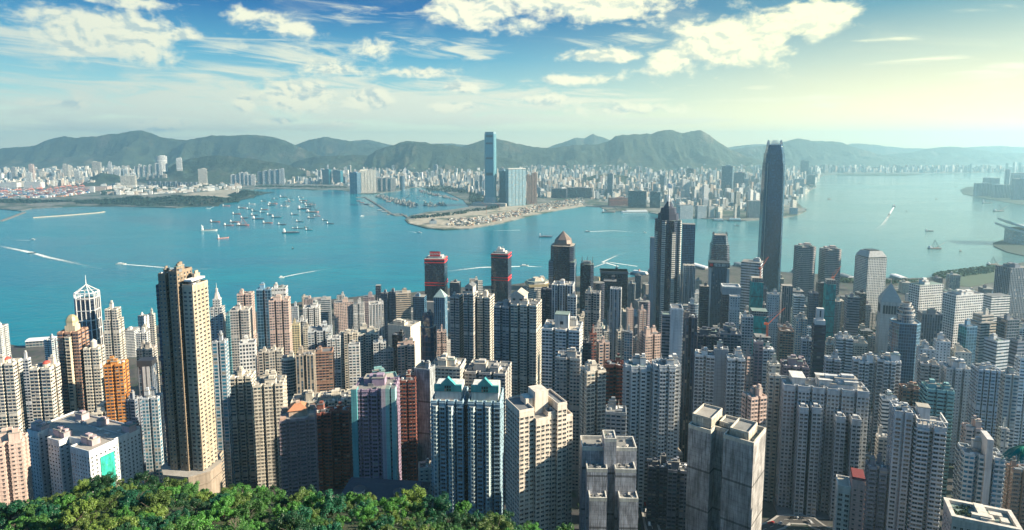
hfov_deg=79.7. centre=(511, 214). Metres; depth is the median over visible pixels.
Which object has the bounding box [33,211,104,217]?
jetty
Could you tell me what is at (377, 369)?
apartment block
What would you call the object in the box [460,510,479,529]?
broadleaf tree
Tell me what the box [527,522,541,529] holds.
broadleaf tree
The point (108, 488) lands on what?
broadleaf tree
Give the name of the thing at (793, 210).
distant block
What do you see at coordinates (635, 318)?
apartment block
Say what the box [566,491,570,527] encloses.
window
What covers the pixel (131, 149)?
hill
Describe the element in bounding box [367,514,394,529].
broadleaf tree
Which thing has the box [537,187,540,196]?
distant tower
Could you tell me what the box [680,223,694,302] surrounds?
office tower
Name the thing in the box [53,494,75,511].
broadleaf tree
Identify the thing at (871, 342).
apartment block
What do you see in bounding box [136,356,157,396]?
office tower
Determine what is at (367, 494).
broadleaf tree
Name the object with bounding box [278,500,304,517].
broadleaf tree
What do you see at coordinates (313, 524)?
broadleaf tree
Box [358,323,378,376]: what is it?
apartment tower
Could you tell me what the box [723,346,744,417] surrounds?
apartment tower
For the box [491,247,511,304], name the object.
office tower
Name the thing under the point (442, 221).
sand ground
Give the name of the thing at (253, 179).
distant tower
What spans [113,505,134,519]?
broadleaf tree
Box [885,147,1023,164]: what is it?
hill
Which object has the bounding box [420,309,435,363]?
office tower
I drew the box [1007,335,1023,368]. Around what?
office tower
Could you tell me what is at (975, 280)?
park lawn
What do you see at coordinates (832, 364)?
apartment tower
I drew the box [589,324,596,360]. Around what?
apartment block
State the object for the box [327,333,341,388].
apartment tower
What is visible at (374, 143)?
hill
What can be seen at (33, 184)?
distant block
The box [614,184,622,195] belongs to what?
distant tower
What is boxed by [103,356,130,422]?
apartment tower
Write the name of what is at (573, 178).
city sprawl
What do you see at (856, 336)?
apartment block
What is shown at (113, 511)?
broadleaf tree
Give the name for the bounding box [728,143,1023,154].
hill
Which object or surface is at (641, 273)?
ferry
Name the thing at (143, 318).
apartment block
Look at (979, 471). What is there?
apartment tower
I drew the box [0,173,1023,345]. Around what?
sea
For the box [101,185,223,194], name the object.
woods
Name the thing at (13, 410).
apartment tower
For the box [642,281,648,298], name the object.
apartment block
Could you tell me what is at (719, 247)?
office tower
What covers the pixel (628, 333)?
apartment tower
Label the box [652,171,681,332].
office tower
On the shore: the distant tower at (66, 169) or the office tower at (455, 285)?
the distant tower at (66, 169)
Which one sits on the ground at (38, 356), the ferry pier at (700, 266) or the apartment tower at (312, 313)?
the apartment tower at (312, 313)
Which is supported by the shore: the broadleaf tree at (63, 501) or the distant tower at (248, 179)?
the distant tower at (248, 179)
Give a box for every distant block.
[0,182,21,187]
[23,182,44,187]
[85,186,111,190]
[608,197,627,205]
[676,204,692,218]
[695,205,706,218]
[702,197,708,205]
[707,206,714,217]
[715,206,722,217]
[746,200,759,217]
[789,207,797,213]
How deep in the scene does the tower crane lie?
735.63 m
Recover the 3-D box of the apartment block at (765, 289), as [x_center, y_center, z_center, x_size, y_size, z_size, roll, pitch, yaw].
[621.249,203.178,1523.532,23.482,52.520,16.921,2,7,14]
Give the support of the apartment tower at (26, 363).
on the ground at (38, 356)
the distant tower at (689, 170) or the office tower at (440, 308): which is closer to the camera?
the office tower at (440, 308)
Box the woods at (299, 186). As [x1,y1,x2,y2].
[256,185,346,187]
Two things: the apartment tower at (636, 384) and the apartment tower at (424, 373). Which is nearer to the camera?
the apartment tower at (636, 384)
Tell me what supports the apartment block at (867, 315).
on the ground at (38, 356)
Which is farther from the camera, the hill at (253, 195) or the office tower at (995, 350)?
the hill at (253, 195)
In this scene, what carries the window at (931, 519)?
in the apartment tower at (915, 448)
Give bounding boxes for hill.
[0,130,319,171]
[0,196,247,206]
[65,173,137,186]
[137,156,314,184]
[230,191,271,197]
[289,141,522,177]
[296,137,383,155]
[353,140,465,146]
[463,130,762,173]
[548,134,609,147]
[587,174,634,187]
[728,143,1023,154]
[732,138,940,166]
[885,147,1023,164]
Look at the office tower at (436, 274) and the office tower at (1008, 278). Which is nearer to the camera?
the office tower at (1008, 278)
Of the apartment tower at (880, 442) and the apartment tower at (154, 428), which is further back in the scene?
the apartment tower at (154, 428)
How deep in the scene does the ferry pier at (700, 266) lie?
1970.13 m
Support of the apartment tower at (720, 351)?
on the ground at (38, 356)
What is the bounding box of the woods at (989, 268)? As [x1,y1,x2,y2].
[932,264,994,278]
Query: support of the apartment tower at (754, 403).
on the ground at (38, 356)
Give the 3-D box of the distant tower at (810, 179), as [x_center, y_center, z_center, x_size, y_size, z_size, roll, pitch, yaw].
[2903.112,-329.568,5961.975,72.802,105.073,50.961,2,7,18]
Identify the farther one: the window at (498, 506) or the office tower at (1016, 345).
the office tower at (1016, 345)
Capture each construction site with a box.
[748,276,763,313]
[749,307,768,333]
[752,333,771,353]
[823,278,835,340]
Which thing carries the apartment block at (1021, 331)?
on the ground at (38, 356)
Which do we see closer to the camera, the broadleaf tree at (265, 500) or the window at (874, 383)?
the broadleaf tree at (265, 500)
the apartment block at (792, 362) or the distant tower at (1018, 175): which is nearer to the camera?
the apartment block at (792, 362)
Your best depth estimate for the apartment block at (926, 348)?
616.79 m
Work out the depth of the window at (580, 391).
486.73 m
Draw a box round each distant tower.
[7,172,11,180]
[11,167,16,177]
[26,172,32,181]
[28,164,34,179]
[40,171,44,178]
[62,164,69,176]
[74,170,80,182]
[90,186,94,191]
[92,161,101,173]
[108,161,111,173]
[114,169,119,175]
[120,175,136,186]
[134,166,137,177]
[138,164,141,176]
[143,165,146,176]
[148,165,151,175]
[155,155,167,171]
[155,163,158,175]
[159,162,162,174]
[176,158,182,170]
[198,168,207,184]
[230,174,234,183]
[235,174,238,182]
[239,172,243,184]
[243,172,247,184]
[247,174,250,184]
[251,174,255,184]
[257,171,262,183]
[262,170,267,183]
[268,169,273,183]
[274,169,279,183]
[279,168,284,183]
[322,169,331,183]
[333,170,342,183]
[349,172,360,193]
[357,169,376,192]
[376,177,380,190]
[381,177,385,190]
[386,177,390,190]
[390,177,395,190]
[400,176,404,190]
[433,164,437,170]
[474,175,479,187]
[475,180,478,191]
[480,175,482,187]
[499,170,505,201]
[505,168,525,205]
[526,174,530,203]
[531,172,536,203]
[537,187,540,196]
[551,188,566,197]
[567,187,592,197]
[607,173,613,196]
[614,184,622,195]
[628,190,646,207]
[636,166,639,175]
[650,191,660,207]
[660,175,663,186]
[662,190,668,198]
[680,179,689,197]
[686,168,692,177]
[702,185,708,197]
[708,192,712,199]
[720,198,727,207]
[721,165,733,196]
[733,172,744,190]
[733,191,740,216]
[734,204,736,217]
[790,200,796,206]
[793,178,803,188]
[800,160,808,174]
[806,175,814,185]
[823,164,827,172]
[896,165,899,172]
[973,183,991,196]
[983,177,999,190]
[991,184,1011,197]
[1004,169,1010,184]
[1010,172,1023,184]
[1011,178,1023,199]
[1012,162,1016,172]
[1018,162,1021,171]
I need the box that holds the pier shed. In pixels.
[25,336,56,347]
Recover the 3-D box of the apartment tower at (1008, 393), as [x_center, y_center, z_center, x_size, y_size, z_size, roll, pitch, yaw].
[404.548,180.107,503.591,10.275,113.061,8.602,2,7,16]
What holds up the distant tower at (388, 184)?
on the shore
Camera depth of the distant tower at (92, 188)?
5092.93 m
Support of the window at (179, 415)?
in the apartment tower at (183, 310)
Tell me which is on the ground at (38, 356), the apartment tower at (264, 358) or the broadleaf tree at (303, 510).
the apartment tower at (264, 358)
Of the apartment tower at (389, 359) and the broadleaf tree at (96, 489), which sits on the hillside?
the broadleaf tree at (96, 489)
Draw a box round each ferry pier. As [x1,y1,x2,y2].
[694,263,707,269]
[733,262,740,266]
[840,273,853,278]
[889,274,906,279]
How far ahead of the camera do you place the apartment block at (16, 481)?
439.42 m
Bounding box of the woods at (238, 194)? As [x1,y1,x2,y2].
[228,190,262,197]
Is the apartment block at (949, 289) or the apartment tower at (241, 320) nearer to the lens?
the apartment tower at (241, 320)
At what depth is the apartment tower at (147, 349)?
742.87 m
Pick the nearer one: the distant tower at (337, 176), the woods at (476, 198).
the woods at (476, 198)
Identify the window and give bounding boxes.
[3,455,33,504]
[28,434,142,498]
[174,331,192,470]
[189,348,216,470]
[256,381,287,486]
[281,418,318,497]
[358,384,401,478]
[432,431,464,515]
[469,400,503,515]
[506,450,532,527]
[534,462,548,529]
[549,491,554,529]
[555,455,565,527]
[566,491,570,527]
[579,391,603,487]
[626,410,648,505]
[649,394,677,458]
[774,382,868,512]
[791,480,802,514]
[803,483,815,516]
[827,493,833,519]
[870,383,878,454]
[883,435,905,529]
[908,471,941,529]
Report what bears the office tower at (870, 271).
on the ground at (38, 356)
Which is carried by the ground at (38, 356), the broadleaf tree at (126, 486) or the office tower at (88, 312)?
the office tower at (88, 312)
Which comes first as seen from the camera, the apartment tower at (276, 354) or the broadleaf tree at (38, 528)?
the broadleaf tree at (38, 528)
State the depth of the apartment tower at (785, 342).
736.81 m
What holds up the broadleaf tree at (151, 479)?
on the hillside
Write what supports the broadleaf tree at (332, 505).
on the hillside
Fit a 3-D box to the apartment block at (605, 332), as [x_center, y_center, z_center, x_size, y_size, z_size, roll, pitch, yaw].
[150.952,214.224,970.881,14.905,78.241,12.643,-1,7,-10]
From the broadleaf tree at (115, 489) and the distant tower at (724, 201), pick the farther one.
the distant tower at (724, 201)
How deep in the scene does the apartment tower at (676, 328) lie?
568.95 m
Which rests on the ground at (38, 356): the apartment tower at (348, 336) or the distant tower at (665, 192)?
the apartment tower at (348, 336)
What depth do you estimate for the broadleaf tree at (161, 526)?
111.43 m
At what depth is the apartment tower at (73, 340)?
572.66 m
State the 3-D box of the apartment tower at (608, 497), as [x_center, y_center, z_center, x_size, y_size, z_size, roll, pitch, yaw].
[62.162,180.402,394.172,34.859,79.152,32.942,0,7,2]
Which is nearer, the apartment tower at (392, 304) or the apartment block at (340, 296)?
the apartment tower at (392, 304)
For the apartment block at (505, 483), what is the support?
on the ground at (38, 356)
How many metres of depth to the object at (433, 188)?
5299.80 m
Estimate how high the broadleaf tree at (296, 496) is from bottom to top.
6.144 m
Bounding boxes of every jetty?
[0,212,25,221]
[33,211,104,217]
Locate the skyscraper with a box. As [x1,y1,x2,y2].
[472,132,506,206]
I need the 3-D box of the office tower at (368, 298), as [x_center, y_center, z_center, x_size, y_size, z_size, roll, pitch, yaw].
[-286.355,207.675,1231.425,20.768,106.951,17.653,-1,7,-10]
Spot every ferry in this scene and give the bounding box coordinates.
[630,269,648,275]
[727,217,742,220]
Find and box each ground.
[10,262,1023,529]
[162,189,240,197]
[408,204,583,228]
[836,174,919,175]
[993,240,1023,255]
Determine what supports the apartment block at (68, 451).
on the ground at (38, 356)
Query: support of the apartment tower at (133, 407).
on the ground at (38, 356)
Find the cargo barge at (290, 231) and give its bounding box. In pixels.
[282,229,299,232]
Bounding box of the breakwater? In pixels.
[356,197,406,215]
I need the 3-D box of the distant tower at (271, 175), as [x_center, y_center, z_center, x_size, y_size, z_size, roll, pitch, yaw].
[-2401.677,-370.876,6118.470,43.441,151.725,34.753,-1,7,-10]
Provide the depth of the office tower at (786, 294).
1119.01 m
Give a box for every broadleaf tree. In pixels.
[0,499,25,526]
[1,525,18,529]
[4,516,27,528]
[16,513,51,529]
[22,504,46,517]
[24,496,45,504]
[26,500,44,506]
[30,524,41,529]
[35,503,60,519]
[42,492,58,503]
[44,495,62,506]
[46,518,56,529]
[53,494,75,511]
[55,497,99,525]
[57,521,75,529]
[68,491,85,502]
[72,478,92,493]
[76,512,109,529]
[83,490,109,500]
[86,516,139,529]
[88,474,103,490]
[88,480,105,491]
[90,471,118,488]
[92,485,104,497]
[96,490,124,514]
[101,485,119,496]
[108,482,128,498]
[110,522,135,529]
[111,505,122,515]
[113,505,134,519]
[115,478,124,485]
[117,489,151,509]
[118,483,128,493]
[127,471,159,489]
[128,483,136,490]
[130,488,171,515]
[131,526,149,529]
[135,511,157,522]
[136,514,168,529]
[137,485,148,491]
[143,504,167,518]
[150,485,165,493]
[152,522,169,529]
[159,485,180,500]
[160,477,187,489]
[161,516,196,529]
[166,492,188,506]
[166,508,189,523]
[173,483,199,497]
[181,508,224,529]
[183,497,209,515]
[188,480,199,490]
[195,488,209,497]
[196,491,216,503]
[207,515,249,529]
[209,493,229,508]
[211,495,235,521]
[218,487,232,493]
[223,519,241,526]
[229,491,252,508]
[230,482,252,496]
[231,498,264,519]
[240,520,255,529]
[248,519,268,529]
[250,485,267,498]
[250,491,263,504]
[252,497,270,511]
[252,511,269,523]
[260,489,272,498]
[261,524,272,529]
[265,521,274,527]
[271,487,285,498]
[271,504,282,519]
[272,492,288,506]
[273,510,312,529]
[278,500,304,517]
[279,496,287,507]
[280,504,312,522]
[288,492,303,502]
[298,486,314,501]
[301,491,324,513]
[301,522,316,529]
[303,515,324,525]
[306,484,316,495]
[308,507,319,518]
[313,521,342,529]
[314,489,345,518]
[322,519,332,528]
[335,514,350,527]
[345,492,361,506]
[346,504,355,512]
[348,500,376,520]
[353,502,377,521]
[356,492,376,505]
[357,521,372,529]
[360,492,376,504]
[365,516,377,528]
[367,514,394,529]
[377,524,403,529]
[379,495,408,516]
[388,510,401,522]
[395,484,426,511]
[402,518,409,525]
[403,520,415,529]
[405,501,422,517]
[407,517,422,528]
[408,512,425,521]
[410,524,434,529]
[420,521,436,528]
[421,491,451,521]
[422,517,436,525]
[433,522,448,529]
[436,511,462,529]
[448,525,469,529]
[453,500,471,515]
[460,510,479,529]
[473,509,484,519]
[475,511,513,529]
[498,509,515,527]
[518,520,533,529]
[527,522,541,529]
[555,523,573,529]
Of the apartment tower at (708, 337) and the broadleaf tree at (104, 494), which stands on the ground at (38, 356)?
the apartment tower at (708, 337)
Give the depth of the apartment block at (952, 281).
1607.32 m
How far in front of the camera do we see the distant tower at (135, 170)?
6281.67 m
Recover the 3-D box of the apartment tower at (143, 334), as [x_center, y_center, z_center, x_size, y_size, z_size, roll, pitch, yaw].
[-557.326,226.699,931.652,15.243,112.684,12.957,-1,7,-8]
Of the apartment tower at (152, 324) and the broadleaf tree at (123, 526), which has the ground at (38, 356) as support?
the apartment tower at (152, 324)
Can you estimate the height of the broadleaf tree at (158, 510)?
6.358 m
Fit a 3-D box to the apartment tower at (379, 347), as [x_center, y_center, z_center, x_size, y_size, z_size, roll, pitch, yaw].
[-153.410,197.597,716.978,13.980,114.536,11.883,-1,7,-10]
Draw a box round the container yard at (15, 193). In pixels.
[0,187,89,197]
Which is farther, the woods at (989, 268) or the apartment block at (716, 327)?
the woods at (989, 268)
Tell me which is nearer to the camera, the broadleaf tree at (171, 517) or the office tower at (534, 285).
the broadleaf tree at (171, 517)
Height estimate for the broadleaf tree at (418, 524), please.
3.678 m
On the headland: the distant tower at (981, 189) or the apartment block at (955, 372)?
the distant tower at (981, 189)
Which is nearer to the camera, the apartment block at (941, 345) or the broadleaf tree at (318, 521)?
the broadleaf tree at (318, 521)
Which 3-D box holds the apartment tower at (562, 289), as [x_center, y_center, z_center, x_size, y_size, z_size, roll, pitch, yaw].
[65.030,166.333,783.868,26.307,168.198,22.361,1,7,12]
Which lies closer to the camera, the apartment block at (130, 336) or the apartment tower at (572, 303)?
the apartment tower at (572, 303)
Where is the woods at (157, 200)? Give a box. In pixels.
[0,194,239,205]
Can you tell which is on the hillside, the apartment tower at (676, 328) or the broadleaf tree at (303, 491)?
the broadleaf tree at (303, 491)
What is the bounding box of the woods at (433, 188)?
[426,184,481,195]
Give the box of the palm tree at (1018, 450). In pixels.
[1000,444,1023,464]
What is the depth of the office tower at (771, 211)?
1589.12 m
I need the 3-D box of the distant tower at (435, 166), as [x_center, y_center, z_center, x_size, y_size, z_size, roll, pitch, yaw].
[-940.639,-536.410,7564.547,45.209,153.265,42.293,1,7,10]
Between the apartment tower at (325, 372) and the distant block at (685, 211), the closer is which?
the apartment tower at (325, 372)
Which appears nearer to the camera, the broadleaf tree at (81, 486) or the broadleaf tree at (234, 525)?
the broadleaf tree at (234, 525)
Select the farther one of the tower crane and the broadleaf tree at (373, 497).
the tower crane
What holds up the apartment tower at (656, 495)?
on the ground at (38, 356)
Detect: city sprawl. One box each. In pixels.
[0,165,1023,210]
[100,182,241,194]
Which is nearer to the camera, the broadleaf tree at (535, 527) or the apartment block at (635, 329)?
the broadleaf tree at (535, 527)
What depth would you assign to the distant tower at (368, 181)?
5029.21 m
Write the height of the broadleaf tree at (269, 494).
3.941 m
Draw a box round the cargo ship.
[201,225,216,230]
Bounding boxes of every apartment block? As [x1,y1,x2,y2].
[0,426,33,505]
[27,410,143,498]
[91,401,116,420]
[125,326,139,357]
[138,312,148,327]
[139,324,149,330]
[217,450,224,487]
[256,332,258,366]
[290,390,319,407]
[301,294,307,306]
[303,295,313,304]
[319,388,352,459]
[334,297,353,334]
[337,291,344,299]
[340,477,429,510]
[353,298,364,329]
[372,366,396,377]
[397,369,413,377]
[418,458,431,506]
[431,352,465,383]
[446,336,450,355]
[448,307,449,331]
[464,358,511,467]
[469,276,477,289]
[504,467,505,498]
[582,337,590,365]
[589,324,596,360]
[594,320,601,339]
[602,326,608,340]
[607,308,622,328]
[621,308,625,329]
[625,309,637,335]
[627,280,635,307]
[633,335,636,355]
[634,298,642,312]
[634,324,637,335]
[635,273,640,298]
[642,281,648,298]
[676,303,687,312]
[677,448,682,461]
[694,289,698,305]
[695,277,701,289]
[713,323,719,330]
[744,305,748,313]
[763,285,767,303]
[776,321,791,359]
[778,293,779,322]
[780,274,783,289]
[780,354,809,377]
[793,287,803,293]
[804,304,806,316]
[807,325,810,336]
[824,336,833,355]
[833,297,840,336]
[835,295,843,330]
[840,293,847,323]
[851,336,867,369]
[852,334,866,341]
[858,323,872,339]
[864,452,872,473]
[865,299,870,327]
[867,333,875,353]
[868,412,871,442]
[869,309,875,329]
[871,355,876,408]
[873,350,884,356]
[898,280,910,292]
[914,340,934,381]
[933,275,942,282]
[933,332,950,363]
[938,357,970,462]
[941,288,951,311]
[941,497,1022,529]
[945,272,960,289]
[950,343,971,367]
[978,284,992,293]
[1018,322,1023,339]
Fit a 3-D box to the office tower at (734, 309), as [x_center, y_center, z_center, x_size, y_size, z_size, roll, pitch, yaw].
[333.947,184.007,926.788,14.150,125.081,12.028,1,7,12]
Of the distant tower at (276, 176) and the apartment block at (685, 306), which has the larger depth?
the distant tower at (276, 176)
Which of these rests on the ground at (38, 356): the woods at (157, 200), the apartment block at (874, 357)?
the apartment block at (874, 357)
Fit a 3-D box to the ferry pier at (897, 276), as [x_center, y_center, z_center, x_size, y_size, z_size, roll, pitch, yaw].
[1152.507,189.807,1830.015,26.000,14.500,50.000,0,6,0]
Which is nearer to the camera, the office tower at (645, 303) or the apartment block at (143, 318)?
the office tower at (645, 303)
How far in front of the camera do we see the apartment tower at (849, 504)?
366.47 m
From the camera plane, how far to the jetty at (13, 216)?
3389.63 m
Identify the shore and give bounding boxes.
[0,165,1023,229]
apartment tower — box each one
[0,323,10,356]
[0,354,28,432]
[22,350,32,427]
[28,354,63,421]
[44,334,58,361]
[57,314,89,414]
[83,339,105,414]
[103,300,126,362]
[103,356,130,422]
[125,390,145,472]
[135,327,150,348]
[136,340,159,394]
[141,387,166,484]
[148,308,159,389]
[156,261,222,493]
[210,285,226,340]
[212,331,235,486]
[230,303,253,371]
[230,366,257,481]
[237,289,257,363]
[253,370,287,487]
[258,347,269,376]
[269,294,292,354]
[269,345,283,375]
[271,282,287,296]
[279,400,318,500]
[281,351,296,404]
[291,301,298,346]
[292,318,300,354]
[295,345,316,393]
[297,315,307,349]
[303,300,320,326]
[303,322,312,350]
[308,321,332,349]
[315,346,334,392]
[316,400,334,490]
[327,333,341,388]
[332,401,352,488]
[340,326,357,390]
[348,340,360,388]
[351,372,401,479]
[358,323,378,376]
[369,298,383,338]
[373,336,385,371]
[381,289,389,347]
[386,345,393,371]
[389,288,395,322]
[397,337,414,374]
[399,370,417,480]
[414,360,434,480]
[430,376,503,517]
[437,324,446,356]
[450,292,463,357]
[463,281,477,367]
[477,290,494,359]
[494,299,510,361]
[505,384,572,529]
[510,287,541,396]
[541,283,551,384]
[541,311,582,392]
[552,279,574,319]
[556,347,581,489]
[567,291,576,317]
[577,311,584,337]
[578,359,605,495]
[579,430,637,529]
[584,286,600,339]
[596,336,609,367]
[605,353,623,408]
[605,396,626,435]
[609,286,621,360]
[615,325,625,362]
[622,353,650,506]
[624,324,632,359]
[626,303,633,355]
[637,304,645,353]
[638,325,660,362]
[646,452,667,525]
[649,353,680,460]
[660,311,669,358]
[666,456,686,528]
[669,304,683,447]
[679,309,697,461]
[685,403,765,529]
[693,347,714,411]
[697,326,719,350]
[712,339,728,415]
[718,322,740,353]
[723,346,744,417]
[740,384,766,426]
[744,348,753,391]
[752,335,763,385]
[761,341,774,393]
[763,365,779,501]
[765,353,780,406]
[772,370,869,519]
[777,325,793,362]
[793,311,806,357]
[800,335,811,374]
[823,350,840,373]
[832,467,865,529]
[833,331,852,373]
[851,352,873,451]
[863,453,887,529]
[869,351,901,455]
[874,425,886,463]
[877,389,898,433]
[883,400,947,529]
[897,381,920,406]
[916,353,939,388]
[918,378,954,507]
[951,430,1005,507]
[960,415,982,444]
[966,362,1001,446]
[994,366,1019,494]
[996,417,1009,507]
[1002,456,1023,529]
[1013,354,1023,464]
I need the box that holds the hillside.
[0,490,478,529]
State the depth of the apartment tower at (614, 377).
503.27 m
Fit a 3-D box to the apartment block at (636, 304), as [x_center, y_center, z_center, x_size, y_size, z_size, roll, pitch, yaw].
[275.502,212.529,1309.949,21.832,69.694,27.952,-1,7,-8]
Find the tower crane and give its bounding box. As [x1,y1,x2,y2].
[764,308,784,336]
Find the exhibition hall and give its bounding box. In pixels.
[995,218,1023,244]
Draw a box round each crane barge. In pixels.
[236,218,248,225]
[305,203,318,211]
[927,240,941,248]
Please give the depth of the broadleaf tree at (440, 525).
137.96 m
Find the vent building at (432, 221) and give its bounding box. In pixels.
[429,219,436,223]
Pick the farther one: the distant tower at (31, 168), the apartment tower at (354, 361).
the distant tower at (31, 168)
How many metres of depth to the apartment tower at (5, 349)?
928.80 m
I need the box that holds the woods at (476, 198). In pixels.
[468,193,498,202]
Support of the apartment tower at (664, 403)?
on the ground at (38, 356)
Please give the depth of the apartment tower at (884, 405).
488.13 m
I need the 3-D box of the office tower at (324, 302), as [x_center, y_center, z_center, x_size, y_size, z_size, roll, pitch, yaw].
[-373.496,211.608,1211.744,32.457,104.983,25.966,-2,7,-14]
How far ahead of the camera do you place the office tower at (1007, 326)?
795.60 m
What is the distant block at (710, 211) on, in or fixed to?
on the shore
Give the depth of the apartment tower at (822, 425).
465.96 m
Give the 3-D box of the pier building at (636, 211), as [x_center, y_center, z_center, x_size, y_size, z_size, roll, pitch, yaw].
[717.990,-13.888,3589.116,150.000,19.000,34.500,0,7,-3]
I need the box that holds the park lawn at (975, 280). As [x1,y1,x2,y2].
[945,272,994,286]
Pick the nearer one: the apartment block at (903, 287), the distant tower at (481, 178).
the apartment block at (903, 287)
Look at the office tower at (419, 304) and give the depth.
1219.62 m
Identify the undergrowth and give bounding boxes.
[0,480,491,529]
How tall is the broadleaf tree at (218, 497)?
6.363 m
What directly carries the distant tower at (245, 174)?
on the shore
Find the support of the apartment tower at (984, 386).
on the ground at (38, 356)
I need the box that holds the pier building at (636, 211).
[621,210,647,212]
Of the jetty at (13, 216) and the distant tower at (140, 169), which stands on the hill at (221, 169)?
the distant tower at (140, 169)
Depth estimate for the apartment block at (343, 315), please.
1169.15 m
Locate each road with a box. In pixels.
[641,505,660,529]
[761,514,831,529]
[885,286,992,288]
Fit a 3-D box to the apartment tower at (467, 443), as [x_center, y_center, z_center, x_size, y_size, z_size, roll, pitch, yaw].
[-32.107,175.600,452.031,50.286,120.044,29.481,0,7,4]
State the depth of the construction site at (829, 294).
1017.98 m
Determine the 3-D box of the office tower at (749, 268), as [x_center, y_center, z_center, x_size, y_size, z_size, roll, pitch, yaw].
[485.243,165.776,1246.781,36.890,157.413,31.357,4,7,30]
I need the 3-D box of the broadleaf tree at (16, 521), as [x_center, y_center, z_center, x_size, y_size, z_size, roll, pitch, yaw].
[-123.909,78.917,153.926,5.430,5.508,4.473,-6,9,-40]
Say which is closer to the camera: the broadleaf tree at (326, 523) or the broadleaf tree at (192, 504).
the broadleaf tree at (326, 523)
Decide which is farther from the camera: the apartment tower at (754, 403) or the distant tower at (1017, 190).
the distant tower at (1017, 190)
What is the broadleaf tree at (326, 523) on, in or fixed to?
on the hillside
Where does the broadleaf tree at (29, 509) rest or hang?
on the hillside
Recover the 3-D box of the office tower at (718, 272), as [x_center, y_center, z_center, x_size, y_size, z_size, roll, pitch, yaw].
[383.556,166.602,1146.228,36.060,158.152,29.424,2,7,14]
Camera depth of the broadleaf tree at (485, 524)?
144.80 m
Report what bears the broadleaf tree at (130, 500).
on the hillside
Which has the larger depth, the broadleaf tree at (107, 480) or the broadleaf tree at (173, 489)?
the broadleaf tree at (107, 480)
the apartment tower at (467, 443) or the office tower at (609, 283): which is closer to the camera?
the apartment tower at (467, 443)
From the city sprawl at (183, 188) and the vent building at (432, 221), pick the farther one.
the city sprawl at (183, 188)
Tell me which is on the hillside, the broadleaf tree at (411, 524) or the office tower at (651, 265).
the broadleaf tree at (411, 524)
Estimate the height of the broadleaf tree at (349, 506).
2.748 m
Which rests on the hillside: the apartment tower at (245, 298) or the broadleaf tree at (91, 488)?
the broadleaf tree at (91, 488)
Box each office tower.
[73,276,103,343]
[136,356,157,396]
[225,311,232,375]
[239,335,257,379]
[256,282,271,349]
[313,296,331,324]
[363,291,373,326]
[375,284,381,300]
[388,318,420,365]
[392,329,404,374]
[396,288,410,319]
[413,293,426,324]
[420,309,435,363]
[424,251,449,312]
[434,289,447,349]
[450,279,460,295]
[478,280,482,295]
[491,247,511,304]
[525,276,548,299]
[548,231,576,292]
[580,255,593,312]
[593,281,604,321]
[600,264,627,309]
[604,275,616,322]
[639,296,649,325]
[649,236,653,328]
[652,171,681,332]
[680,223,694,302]
[682,264,694,303]
[688,298,698,329]
[698,281,708,327]
[707,260,729,327]
[708,231,729,262]
[720,283,740,327]
[728,294,739,328]
[740,257,762,313]
[740,311,753,357]
[757,140,784,291]
[766,290,778,352]
[779,284,792,323]
[791,294,804,329]
[792,242,815,297]
[807,289,818,337]
[809,307,825,377]
[816,279,823,307]
[817,245,841,298]
[843,292,859,335]
[853,248,886,311]
[855,289,866,325]
[874,278,901,353]
[887,298,920,383]
[908,278,942,319]
[917,308,942,346]
[941,289,983,347]
[957,318,977,367]
[970,308,996,363]
[982,293,1010,321]
[982,333,1009,370]
[993,262,1023,319]
[996,313,1019,363]
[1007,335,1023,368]
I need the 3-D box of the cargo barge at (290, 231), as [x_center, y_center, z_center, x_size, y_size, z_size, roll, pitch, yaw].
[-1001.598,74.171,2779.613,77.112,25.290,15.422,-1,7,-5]
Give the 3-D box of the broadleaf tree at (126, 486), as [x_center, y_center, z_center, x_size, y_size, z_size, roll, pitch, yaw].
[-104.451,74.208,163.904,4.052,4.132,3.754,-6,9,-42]
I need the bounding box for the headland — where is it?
[960,184,1023,204]
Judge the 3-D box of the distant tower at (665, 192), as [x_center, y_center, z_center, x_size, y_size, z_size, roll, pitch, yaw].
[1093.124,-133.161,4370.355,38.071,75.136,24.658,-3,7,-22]
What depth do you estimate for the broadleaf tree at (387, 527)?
119.55 m
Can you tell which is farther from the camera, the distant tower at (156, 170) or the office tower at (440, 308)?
the distant tower at (156, 170)
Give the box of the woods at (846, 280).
[840,278,918,283]
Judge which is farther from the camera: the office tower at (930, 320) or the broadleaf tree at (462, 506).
the office tower at (930, 320)
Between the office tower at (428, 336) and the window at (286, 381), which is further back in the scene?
the office tower at (428, 336)
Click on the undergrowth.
(381, 507)
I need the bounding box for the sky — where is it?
[0,0,1023,148]
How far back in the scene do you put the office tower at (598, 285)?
1219.47 m
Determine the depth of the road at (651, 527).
453.10 m
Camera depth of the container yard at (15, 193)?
4890.95 m
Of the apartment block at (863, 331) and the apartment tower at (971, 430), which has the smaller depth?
the apartment tower at (971, 430)
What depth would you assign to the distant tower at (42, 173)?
6312.79 m
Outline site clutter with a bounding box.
[446,197,583,225]
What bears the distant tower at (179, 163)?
on the hill at (221, 169)
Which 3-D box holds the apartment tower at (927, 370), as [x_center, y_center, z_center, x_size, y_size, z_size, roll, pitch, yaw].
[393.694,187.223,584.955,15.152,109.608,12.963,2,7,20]
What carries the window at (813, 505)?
in the apartment tower at (822, 425)

